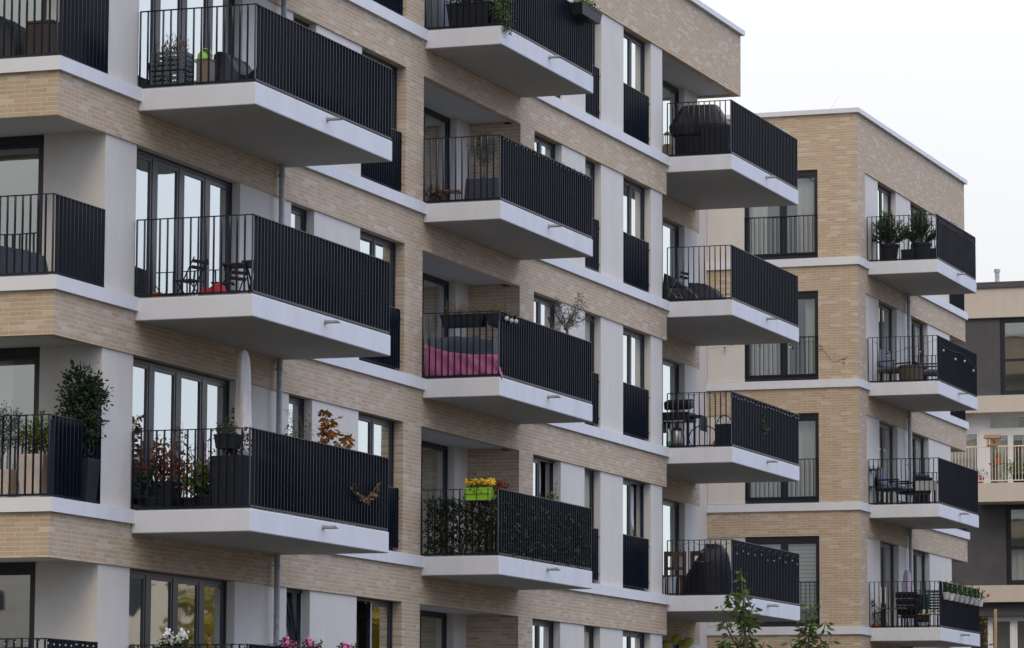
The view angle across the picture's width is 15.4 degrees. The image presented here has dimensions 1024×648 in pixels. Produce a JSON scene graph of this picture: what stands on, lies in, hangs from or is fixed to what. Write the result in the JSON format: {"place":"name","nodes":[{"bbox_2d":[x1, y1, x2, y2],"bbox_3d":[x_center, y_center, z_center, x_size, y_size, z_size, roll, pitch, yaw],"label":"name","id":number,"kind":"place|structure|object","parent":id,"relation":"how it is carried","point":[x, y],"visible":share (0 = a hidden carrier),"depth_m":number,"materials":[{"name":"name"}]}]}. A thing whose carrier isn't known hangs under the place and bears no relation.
{"place":"outdoors","nodes":[
{"label":"outdoors","id":0,"kind":"place"},
{"bbox_2d":[424,0,453,29],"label":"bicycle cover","id":1,"kind":"object","parent":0,"point":[441,14],"visible":0.27,"depth_m":63.98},
{"bbox_2d":[698,107,979,647],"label":"apartment building","id":2,"kind":"structure","parent":0,"point":[842,533],"depth_m":91.19,"materials":[{"name":"beige brick"}]},
{"bbox_2d":[745,291,817,381],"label":"window","id":3,"kind":"structure","parent":2,"relation":"in","point":[811,297],"depth_m":91.07,"materials":[{"name":"grey glass"}]},
{"bbox_2d":[745,170,817,259],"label":"window","id":4,"kind":"structure","parent":2,"relation":"in","point":[807,179],"depth_m":91.43,"materials":[{"name":"grey glass"}]},
{"bbox_2d":[745,413,818,503],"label":"window","id":5,"kind":"structure","parent":2,"relation":"in","point":[808,422],"depth_m":90.72,"materials":[{"name":"grey glass"}]},
{"bbox_2d":[745,536,819,626],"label":"window","id":6,"kind":"structure","parent":2,"relation":"in","point":[796,543],"depth_m":90.28,"materials":[{"name":"grey glass"}]},
{"bbox_2d":[878,185,890,259],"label":"window","id":7,"kind":"structure","parent":2,"relation":"in","point":[884,196],"depth_m":93.97,"materials":[{"name":"grey glass"}]},
{"bbox_2d":[879,303,891,380],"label":"window","id":8,"kind":"structure","parent":2,"relation":"in","point":[885,313],"depth_m":93.74,"materials":[{"name":"grey glass"}]},
{"bbox_2d":[879,422,892,502],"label":"window","id":9,"kind":"structure","parent":2,"relation":"in","point":[885,431],"depth_m":93.44,"materials":[{"name":"grey glass"}]},
{"bbox_2d":[880,542,893,627],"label":"window","id":10,"kind":"structure","parent":2,"relation":"in","point":[886,550],"depth_m":92.98,"materials":[{"name":"grey glass"}]},
{"bbox_2d":[872,210,907,260],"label":"oleander","id":11,"kind":"object","parent":2,"relation":"on","point":[880,225],"visible":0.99,"depth_m":91.88,"materials":[{"name":"plant"}]},
{"bbox_2d":[874,468,908,504],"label":"garden armchair","id":12,"kind":"object","parent":2,"relation":"on","point":[904,488],"visible":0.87,"depth_m":91.50,"materials":[{"name":"black metal"}]},
{"bbox_2d":[878,349,910,381],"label":"garden armchair","id":13,"kind":"object","parent":2,"relation":"on","point":[882,363],"visible":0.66,"depth_m":92.29,"materials":[{"name":"plastic"}]},
{"bbox_2d":[895,592,922,625],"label":"lounge chair","id":14,"kind":"object","parent":2,"relation":"on","point":[908,614],"visible":0.66,"depth_m":91.20,"materials":[{"name":"black metal"}]},
{"bbox_2d":[898,364,924,381],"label":"wicker table","id":15,"kind":"object","parent":2,"relation":"on","point":[906,367],"visible":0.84,"depth_m":91.43,"materials":[{"name":"wicker"}]},
{"bbox_2d":[894,474,932,503],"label":"garden armchair","id":16,"kind":"object","parent":2,"relation":"on","point":[917,479],"visible":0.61,"depth_m":91.81,"materials":[{"name":"black metal"}]},
{"bbox_2d":[911,319,922,362],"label":"window","id":17,"kind":"structure","parent":2,"relation":"in","point":[916,327],"depth_m":96.85,"materials":[{"name":"grey glass"}]},
{"bbox_2d":[912,434,923,475],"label":"window","id":18,"kind":"structure","parent":2,"relation":"in","point":[917,442],"depth_m":96.50,"materials":[{"name":"grey glass"}]},
{"bbox_2d":[901,210,935,259],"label":"oleander","id":19,"kind":"object","parent":2,"relation":"on","point":[928,238],"visible":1,"depth_m":91.62,"materials":[{"name":"plant"}]},
{"bbox_2d":[913,550,924,593],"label":"window","id":20,"kind":"structure","parent":2,"relation":"in","point":[918,557],"depth_m":96.17,"materials":[{"name":"grey glass"}]},
{"bbox_2d":[916,481,937,503],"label":"table","id":21,"kind":"object","parent":2,"relation":"on","point":[926,485],"visible":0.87,"depth_m":90.93,"materials":[{"name":"plastic"}]},
{"bbox_2d":[919,590,938,621],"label":"garden chair","id":22,"kind":"object","parent":2,"relation":"on","point":[923,597],"visible":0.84,"depth_m":91.40,"materials":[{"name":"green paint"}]},
{"bbox_2d":[697,0,1023,282],"label":"sky","id":23,"kind":"structure","parent":0,"point":[946,76],"materials":[{"name":"white"}]},
{"bbox_2d":[951,269,1023,647],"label":"apartment building","id":24,"kind":"structure","parent":0,"point":[993,566],"depth_m":118.58,"materials":[{"name":"paint"}]},
{"bbox_2d":[951,431,979,473],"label":"window","id":25,"kind":"structure","parent":24,"relation":"in","point":[971,440],"depth_m":119.28,"materials":[{"name":"glass"}]},
{"bbox_2d":[985,413,1023,431],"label":"window","id":26,"kind":"structure","parent":24,"relation":"in","point":[994,422],"depth_m":118.96,"materials":[{"name":"white paint"}]},
{"bbox_2d":[986,431,1023,482],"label":"window","id":27,"kind":"structure","parent":24,"relation":"in","point":[1007,437],"depth_m":118.84,"materials":[{"name":"white paint"}]},
{"bbox_2d":[988,616,1023,647],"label":"window","id":28,"kind":"structure","parent":24,"relation":"in","point":[1013,620],"depth_m":118.00,"materials":[{"name":"white paint"}]},
{"bbox_2d":[1000,318,1023,394],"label":"window","id":29,"kind":"structure","parent":24,"relation":"in","point":[1006,320],"depth_m":118.64,"materials":[{"name":"black glass"}]},
{"bbox_2d":[1006,505,1023,584],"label":"window","id":30,"kind":"structure","parent":24,"relation":"in","point":[1015,558],"depth_m":117.92,"materials":[{"name":"black glass"}]},
{"bbox_3d":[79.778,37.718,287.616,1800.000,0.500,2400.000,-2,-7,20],"label":"ground","id":31,"kind":"structure","parent":0,"visible":0},
{"bbox_2d":[0,0,799,647],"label":"apartment building","id":32,"kind":"structure","parent":31,"relation":"on","point":[316,154],"depth_m":60.65,"materials":[{"name":"beige brick"}]},
{"bbox_2d":[0,400,24,497],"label":"olive tree","id":33,"kind":"object","parent":32,"relation":"on","point":[6,474],"visible":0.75,"depth_m":50.57,"materials":[{"name":"green plant"}]},
{"bbox_2d":[0,16,25,58],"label":"covered furniture","id":34,"kind":"object","parent":32,"relation":"on","point":[14,39],"visible":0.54,"depth_m":51.23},
{"bbox_2d":[0,563,35,647],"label":"window","id":35,"kind":"structure","parent":32,"relation":"in","point":[5,568],"depth_m":51.45,"materials":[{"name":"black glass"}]},
{"bbox_2d":[0,347,39,468],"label":"window","id":36,"kind":"structure","parent":32,"relation":"in","point":[7,356],"depth_m":52.02,"materials":[{"name":"black glass"}]},
{"bbox_2d":[0,135,43,254],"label":"window","id":37,"kind":"structure","parent":32,"relation":"in","point":[25,149],"depth_m":52.25,"materials":[{"name":"black glass"}]},
{"bbox_2d":[0,246,48,276],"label":"covered furniture","id":38,"kind":"object","parent":32,"relation":"on","point":[18,260],"visible":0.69,"depth_m":50.78,"materials":[{"name":"fabric"}]},
{"bbox_2d":[16,408,49,496],"bbox_3d":[-6.331,1.725,50.335,0.616,1.246,0.529,-2,-7,20],"label":"potted shrub","id":39,"kind":"object","parent":32,"relation":"on","point":[36,465],"visible":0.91,"depth_m":50.19,"materials":[{"name":"ceramic"}]},
{"bbox_2d":[27,19,62,56],"bbox_3d":[-6.310,-3.787,51.147,0.400,0.585,0.420,-2,-7,20],"label":"storage chest","id":40,"kind":"object","parent":32,"relation":"on","point":[38,37],"visible":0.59,"depth_m":50.97,"materials":[{"name":"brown wood"}]},
{"bbox_2d":[54,360,113,503],"bbox_3d":[-5.789,1.440,50.974,0.826,1.971,0.817,1,-7,-4],"label":"laurel shrub","id":41,"kind":"object","parent":32,"relation":"on","point":[89,385],"visible":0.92,"depth_m":50.89,"materials":[{"name":"green plant"}]},
{"bbox_2d":[131,464,180,509],"bbox_3d":[-5.002,2.275,52.436,0.695,0.670,0.553,3,-7,-19],"label":"potted plant","id":42,"kind":"object","parent":32,"relation":"on","point":[151,499],"visible":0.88,"depth_m":52.35,"materials":[{"name":"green plant"}]},
{"bbox_2d":[134,438,185,509],"bbox_3d":[-4.833,2.089,52.569,0.647,1.074,0.731,7,-9,-43],"label":"red leaved shrub","id":43,"kind":"object","parent":32,"relation":"on","point":[167,483],"visible":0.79,"depth_m":52.47,"materials":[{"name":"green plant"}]},
{"bbox_2d":[150,70,191,87],"bbox_3d":[-4.781,-3.388,53.077,0.512,0.270,0.409,-2,-7,20],"label":"slatted crate","id":44,"kind":"object","parent":32,"relation":"on","point":[181,77],"visible":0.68,"depth_m":52.92,"materials":[{"name":"grey plastic"}]},
{"bbox_2d":[151,50,191,74],"bbox_3d":[-4.780,-3.671,53.111,0.512,0.270,0.409,-2,-7,20],"label":"slatted crate","id":45,"kind":"object","parent":44,"relation":"on","point":[181,61],"visible":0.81,"depth_m":52.96,"materials":[{"name":"grey plastic"}]},
{"bbox_2d":[153,628,193,647],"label":"geranium box","id":46,"kind":"object","parent":32,"relation":"attached to","point":[171,640],"visible":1,"depth_m":51.59,"materials":[{"name":"plant"}]},
{"bbox_2d":[128,569,226,647],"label":"window","id":47,"kind":"structure","parent":32,"relation":"in","point":[158,601],"depth_m":53.68,"materials":[{"name":"clear glass"}]},
{"bbox_2d":[166,421,191,508],"bbox_3d":[-4.697,2.018,53.085,0.435,1.339,0.662,1,-7,-10],"label":"sapling","id":48,"kind":"object","parent":32,"relation":"on","point":[177,447],"visible":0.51,"depth_m":53.06,"materials":[{"name":"plant"}]},
{"bbox_2d":[131,357,229,509],"bbox_3d":[-4.810,1.709,53.956,0.070,2.160,3.580,-2,-7,20],"label":"window","id":49,"kind":"structure","parent":32,"relation":"in","point":[163,395],"depth_m":53.91,"materials":[{"name":"clear glass"}]},
{"bbox_2d":[134,149,231,297],"bbox_3d":[-4.796,-1.219,54.310,0.070,2.160,3.580,-2,-7,20],"label":"window","id":50,"kind":"structure","parent":32,"relation":"in","point":[165,188],"depth_m":54.25,"materials":[{"name":"clear glass"}]},
{"bbox_2d":[138,0,234,86],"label":"window","id":51,"kind":"structure","parent":32,"relation":"in","point":[144,5],"depth_m":54.76,"materials":[{"name":"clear glass"}]},
{"bbox_2d":[173,256,208,295],"bbox_3d":[-4.566,-0.582,53.440,0.435,0.694,0.351,-4,-8,34],"label":"folding chair","id":52,"kind":"object","parent":32,"relation":"on","point":[194,267],"visible":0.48,"depth_m":53.35,"materials":[{"name":"black metal"}]},
{"bbox_2d":[174,462,208,508],"bbox_3d":[-4.468,2.261,52.550,0.497,0.731,0.451,-2,-7,20],"label":"red leaved shrub","id":53,"kind":"object","parent":32,"relation":"on","point":[183,501],"visible":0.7,"depth_m":52.45,"materials":[{"name":"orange plant"}]},
{"bbox_2d":[176,457,211,508],"bbox_3d":[-4.189,2.219,52.359,0.786,0.772,0.694,-4,-8,32],"label":"hydrangea","id":54,"kind":"object","parent":32,"relation":"on","point":[199,483],"visible":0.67,"depth_m":52.25,"materials":[{"name":"plant"}]},
{"bbox_2d":[195,58,214,84],"bbox_3d":[-4.313,-3.484,53.119,0.220,0.475,0.220,-2,-7,20],"label":"wooden box","id":55,"kind":"object","parent":32,"relation":"on","point":[205,69],"visible":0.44,"depth_m":53.05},
{"bbox_2d":[212,416,240,448],"bbox_3d":[-3.930,1.484,51.899,0.412,0.461,0.374,-2,-7,20],"label":"railing planter","id":56,"kind":"object","parent":32,"relation":"attached to","point":[230,440],"visible":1,"depth_m":51.81,"materials":[{"name":"plastic"}]},
{"bbox_2d":[213,51,253,83],"bbox_3d":[-3.728,-3.509,53.651,0.980,0.658,1.062,-2,-7,20],"label":"covered furniture","id":57,"kind":"object","parent":32,"relation":"on","point":[228,68],"visible":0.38,"depth_m":53.34,"materials":[{"name":"fabric"}]},
{"bbox_2d":[212,421,256,508],"bbox_3d":[-3.839,1.948,51.983,0.614,1.221,0.500,-2,-7,20],"label":"planter","id":58,"kind":"object","parent":32,"relation":"on","point":[230,479],"visible":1,"depth_m":51.73,"materials":[{"name":"plastic"}]},
{"bbox_2d":[234,350,251,455],"bbox_3d":[-3.800,1.538,53.335,0.440,2.360,0.440,-2,-7,20],"label":"closed parasol","id":59,"kind":"object","parent":32,"relation":"on","point":[243,414],"visible":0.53,"depth_m":53.32,"materials":[{"name":"white fabric"}]},
{"bbox_2d":[286,589,301,646],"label":"window","id":60,"kind":"structure","parent":32,"relation":"in","point":[290,626],"depth_m":57.95,"materials":[{"name":"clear glass"}]},
{"bbox_2d":[288,396,303,438],"bbox_3d":[-3.402,1.742,57.917,0.070,1.260,0.920,-2,-7,20],"label":"window","id":61,"kind":"structure","parent":32,"relation":"in","point":[295,404],"depth_m":58.17,"materials":[{"name":"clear glass"}]},
{"bbox_2d":[291,205,306,231],"bbox_3d":[-3.388,-1.186,58.271,0.070,1.260,0.920,-2,-7,20],"label":"window","id":62,"kind":"structure","parent":32,"relation":"in","point":[298,216],"depth_m":58.52,"materials":[{"name":"clear glass"}]},
{"bbox_2d":[314,409,355,521],"bbox_3d":[-2.620,2.107,55.345,0.454,1.726,1.415,-2,-7,20],"label":"oak sapling","id":63,"kind":"object","parent":32,"relation":"on","point":[325,425],"visible":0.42,"depth_m":55.27,"materials":[{"name":"plant"}]},
{"bbox_2d":[356,597,392,647],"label":"window","id":64,"kind":"structure","parent":32,"relation":"in","point":[379,612],"depth_m":61.06,"materials":[{"name":"clear glass"}]},
{"bbox_2d":[358,413,393,550],"bbox_3d":[-2.289,2.569,60.961,0.070,2.160,1.890,-2,-7,20],"label":"window","id":65,"kind":"structure","parent":32,"relation":"in","point":[375,435],"depth_m":61.35,"materials":[{"name":"clear glass"}]},
{"bbox_2d":[359,231,395,369],"bbox_3d":[-2.275,-0.359,61.315,0.070,2.160,1.890,-2,-7,20],"label":"window","id":66,"kind":"structure","parent":32,"relation":"in","point":[372,245],"depth_m":61.82,"materials":[{"name":"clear glass"}]},
{"bbox_2d":[361,51,396,190],"bbox_3d":[-2.261,-3.288,61.670,0.070,2.160,1.890,-2,-7,20],"label":"window","id":67,"kind":"structure","parent":32,"relation":"in","point":[394,69],"depth_m":62.50,"materials":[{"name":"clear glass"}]},
{"bbox_2d":[420,610,446,647],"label":"window","id":68,"kind":"structure","parent":32,"relation":"in","point":[433,625],"depth_m":66.05,"materials":[{"name":"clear glass"}]},
{"bbox_2d":[420,440,447,555],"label":"window","id":69,"kind":"structure","parent":32,"relation":"in","point":[434,457],"depth_m":66.29,"materials":[{"name":"clear glass"}]},
{"bbox_2d":[422,272,448,377],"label":"window","id":70,"kind":"structure","parent":32,"relation":"in","point":[434,289],"depth_m":66.63,"materials":[{"name":"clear glass"}]},
{"bbox_2d":[423,107,449,202],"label":"window","id":71,"kind":"structure","parent":32,"relation":"in","point":[436,125],"depth_m":67.04,"materials":[{"name":"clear glass"}]},
{"bbox_2d":[424,335,499,378],"bbox_3d":[-0.752,0.627,63.688,1.348,0.785,0.923,-2,-7,20],"label":"covered sofa","id":72,"kind":"object","parent":32,"relation":"on","point":[470,344],"visible":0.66,"depth_m":63.31,"materials":[{"name":"fabric"}]},
{"bbox_2d":[439,298,486,327],"bbox_3d":[-0.791,-0.201,62.856,0.918,0.510,0.520,-2,-7,20],"label":"railing planter","id":73,"kind":"object","parent":32,"relation":"attached to","point":[464,320],"visible":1,"depth_m":62.76,"materials":[{"name":"plastic"}]},
{"bbox_2d":[425,343,502,377],"bbox_3d":[-0.804,0.627,62.653,1.377,0.665,0.075,-2,-7,20],"label":"pink cloth","id":74,"kind":"object","parent":32,"relation":"hanging from","point":[457,363],"visible":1,"depth_m":62.70,"materials":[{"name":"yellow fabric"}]},
{"bbox_2d":[446,0,496,28],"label":"planter","id":75,"kind":"object","parent":32,"relation":"on","point":[466,12],"visible":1,"depth_m":63.40,"materials":[{"name":"plastic"}]},
{"bbox_2d":[463,473,497,500],"bbox_3d":[-0.522,2.695,62.200,0.592,0.464,0.414,-2,-7,20],"label":"railing planter","id":76,"kind":"object","parent":32,"relation":"attached to","point":[477,493],"visible":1,"depth_m":62.12,"materials":[{"name":"plastic"}]},
{"bbox_2d":[464,177,498,200],"bbox_3d":[-0.420,-2.169,64.287,0.684,0.584,0.650,-2,-7,20],"label":"storage box","id":77,"kind":"object","parent":32,"relation":"on","point":[483,192],"visible":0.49,"depth_m":64.03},
{"bbox_2d":[467,128,498,176],"bbox_3d":[-0.487,-2.600,64.690,0.631,1.536,0.542,-2,-7,20],"label":"olive tree","id":78,"kind":"object","parent":32,"relation":"on","point":[484,145],"visible":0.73,"depth_m":64.70,"materials":[{"name":"green plant"}]},
{"bbox_2d":[488,0,515,35],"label":"trailing plant","id":79,"kind":"object","parent":32,"relation":"on","point":[497,16],"visible":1,"depth_m":63.18,"materials":[{"name":"green plant"}]},
{"bbox_2d":[486,300,517,329],"bbox_3d":[-0.168,-0.184,62.844,0.429,0.479,0.887,-2,-7,20],"label":"railing planter","id":80,"kind":"object","parent":32,"relation":"attached to","point":[494,315],"visible":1,"depth_m":62.58,"materials":[{"name":"plastic"}]},
{"bbox_2d":[420,495,592,568],"bbox_3d":[-0.055,3.606,64.562,1.542,1.074,4.834,-2,-7,20],"label":"climbing hedge","id":81,"kind":"object","parent":32,"relation":"on","point":[469,523],"visible":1,"depth_m":62.49,"materials":[{"name":"green plant"}]},
{"bbox_2d":[532,619,553,647],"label":"window","id":82,"kind":"structure","parent":32,"relation":"in","point":[542,631],"depth_m":68.63,"materials":[{"name":"clear glass"}]},
{"bbox_2d":[533,456,553,497],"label":"window","id":83,"kind":"structure","parent":32,"relation":"in","point":[537,488],"depth_m":68.70,"materials":[{"name":"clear glass"}]},
{"bbox_2d":[534,295,554,328],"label":"window","id":84,"kind":"structure","parent":32,"relation":"in","point":[541,310],"depth_m":69.32,"materials":[{"name":"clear glass"}]},
{"bbox_2d":[534,135,554,159],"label":"window","id":85,"kind":"structure","parent":32,"relation":"in","point":[542,146],"depth_m":69.68,"materials":[{"name":"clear glass"}]},
{"bbox_2d":[545,292,593,333],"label":"olive tree","id":86,"kind":"object","parent":32,"relation":"on","point":[568,324],"visible":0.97,"depth_m":66.92,"materials":[{"name":"green plant"}]},
{"bbox_2d":[570,0,601,24],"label":"railing planter","id":87,"kind":"object","parent":32,"relation":"attached to","point":[586,11],"visible":1,"depth_m":66.68,"materials":[{"name":"plastic"}]},
{"bbox_2d":[584,626,593,647],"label":"window","id":88,"kind":"structure","parent":32,"relation":"in","point":[588,631],"depth_m":71.10,"materials":[{"name":"clear glass"}]},
{"bbox_2d":[584,469,593,582],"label":"window","id":89,"kind":"structure","parent":32,"relation":"in","point":[589,475],"depth_m":71.45,"materials":[{"name":"clear glass"}]},
{"bbox_2d":[585,314,593,425],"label":"window","id":90,"kind":"structure","parent":32,"relation":"in","point":[589,326],"depth_m":71.84,"materials":[{"name":"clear glass"}]},
{"bbox_2d":[585,160,594,270],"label":"window","id":91,"kind":"structure","parent":32,"relation":"in","point":[589,167],"depth_m":72.22,"materials":[{"name":"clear glass"}]},
{"bbox_2d":[623,631,643,647],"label":"window","id":92,"kind":"structure","parent":32,"relation":"in","point":[630,639],"depth_m":73.63,"materials":[{"name":"clear glass"}]},
{"bbox_2d":[623,478,643,590],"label":"window","id":93,"kind":"structure","parent":32,"relation":"in","point":[628,490],"depth_m":73.75,"materials":[{"name":"clear glass"}]},
{"bbox_2d":[623,328,643,439],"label":"window","id":94,"kind":"structure","parent":32,"relation":"in","point":[633,342],"depth_m":74.31,"materials":[{"name":"clear glass"}]},
{"bbox_2d":[623,178,644,290],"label":"window","id":95,"kind":"structure","parent":32,"relation":"in","point":[633,194],"depth_m":74.70,"materials":[{"name":"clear glass"}]},
{"bbox_2d":[623,31,644,93],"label":"window","id":96,"kind":"structure","parent":32,"relation":"in","point":[633,48],"depth_m":75.06,"materials":[{"name":"clear glass"}]},
{"bbox_2d":[663,499,678,592],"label":"window","id":97,"kind":"structure","parent":32,"relation":"in","point":[670,509],"depth_m":79.24,"materials":[{"name":"clear glass"}]},
{"bbox_2d":[663,359,678,445],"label":"window","id":98,"kind":"structure","parent":32,"relation":"in","point":[670,369],"depth_m":79.57,"materials":[{"name":"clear glass"}]},
{"bbox_2d":[663,220,678,278],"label":"window","id":99,"kind":"structure","parent":32,"relation":"in","point":[670,231],"depth_m":79.94,"materials":[{"name":"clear glass"}]},
{"bbox_2d":[663,81,678,153],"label":"window","id":100,"kind":"structure","parent":32,"relation":"in","point":[670,94],"depth_m":80.24,"materials":[{"name":"clear glass"}]},
{"bbox_2d":[662,551,685,594],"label":"wooden chair","id":101,"kind":"object","parent":32,"relation":"on","point":[675,555],"visible":0.52,"depth_m":76.98,"materials":[{"name":"brown wood"}]},
{"bbox_2d":[662,273,700,301],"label":"covered lounger","id":102,"kind":"object","parent":32,"relation":"on","point":[664,291],"visible":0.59,"depth_m":76.81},
{"bbox_2d":[662,399,706,447],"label":"gas grill","id":103,"kind":"object","parent":32,"relation":"on","point":[664,422],"visible":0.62,"depth_m":76.54,"materials":[{"name":"black metal"}]},
{"bbox_2d":[669,104,729,155],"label":"grill cover","id":104,"kind":"object","parent":32,"relation":"on","point":[680,128],"visible":0.52,"depth_m":77.06,"materials":[{"name":"fabric"}]},
{"bbox_2d":[681,544,731,594],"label":"grill cover","id":105,"kind":"object","parent":32,"relation":"on","point":[707,572],"visible":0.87,"depth_m":75.64,"materials":[{"name":"fabric"}]},
{"bbox_2d":[689,283,723,299],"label":"covered lounger","id":106,"kind":"object","parent":32,"relation":"on","point":[696,290],"visible":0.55,"depth_m":77.44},
{"bbox_2d":[701,126,729,154],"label":"planter","id":107,"kind":"object","parent":32,"relation":"on","point":[717,138],"visible":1,"depth_m":76.06,"materials":[{"name":"plastic"}]},
{"bbox_2d":[714,415,730,446],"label":"planter","id":108,"kind":"object","parent":32,"relation":"on","point":[723,433],"visible":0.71,"depth_m":75.96,"materials":[{"name":"plastic"}]},
{"bbox_2d":[715,568,771,647],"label":"young tree","id":109,"kind":"object","parent":31,"relation":"on","point":[744,617],"visible":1,"depth_m":41.48,"materials":[{"name":"green plant"}]},
{"bbox_2d":[780,604,840,647],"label":"young tree","id":110,"kind":"object","parent":31,"relation":"on","point":[808,634],"visible":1,"depth_m":41.19,"materials":[{"name":"green plant"}]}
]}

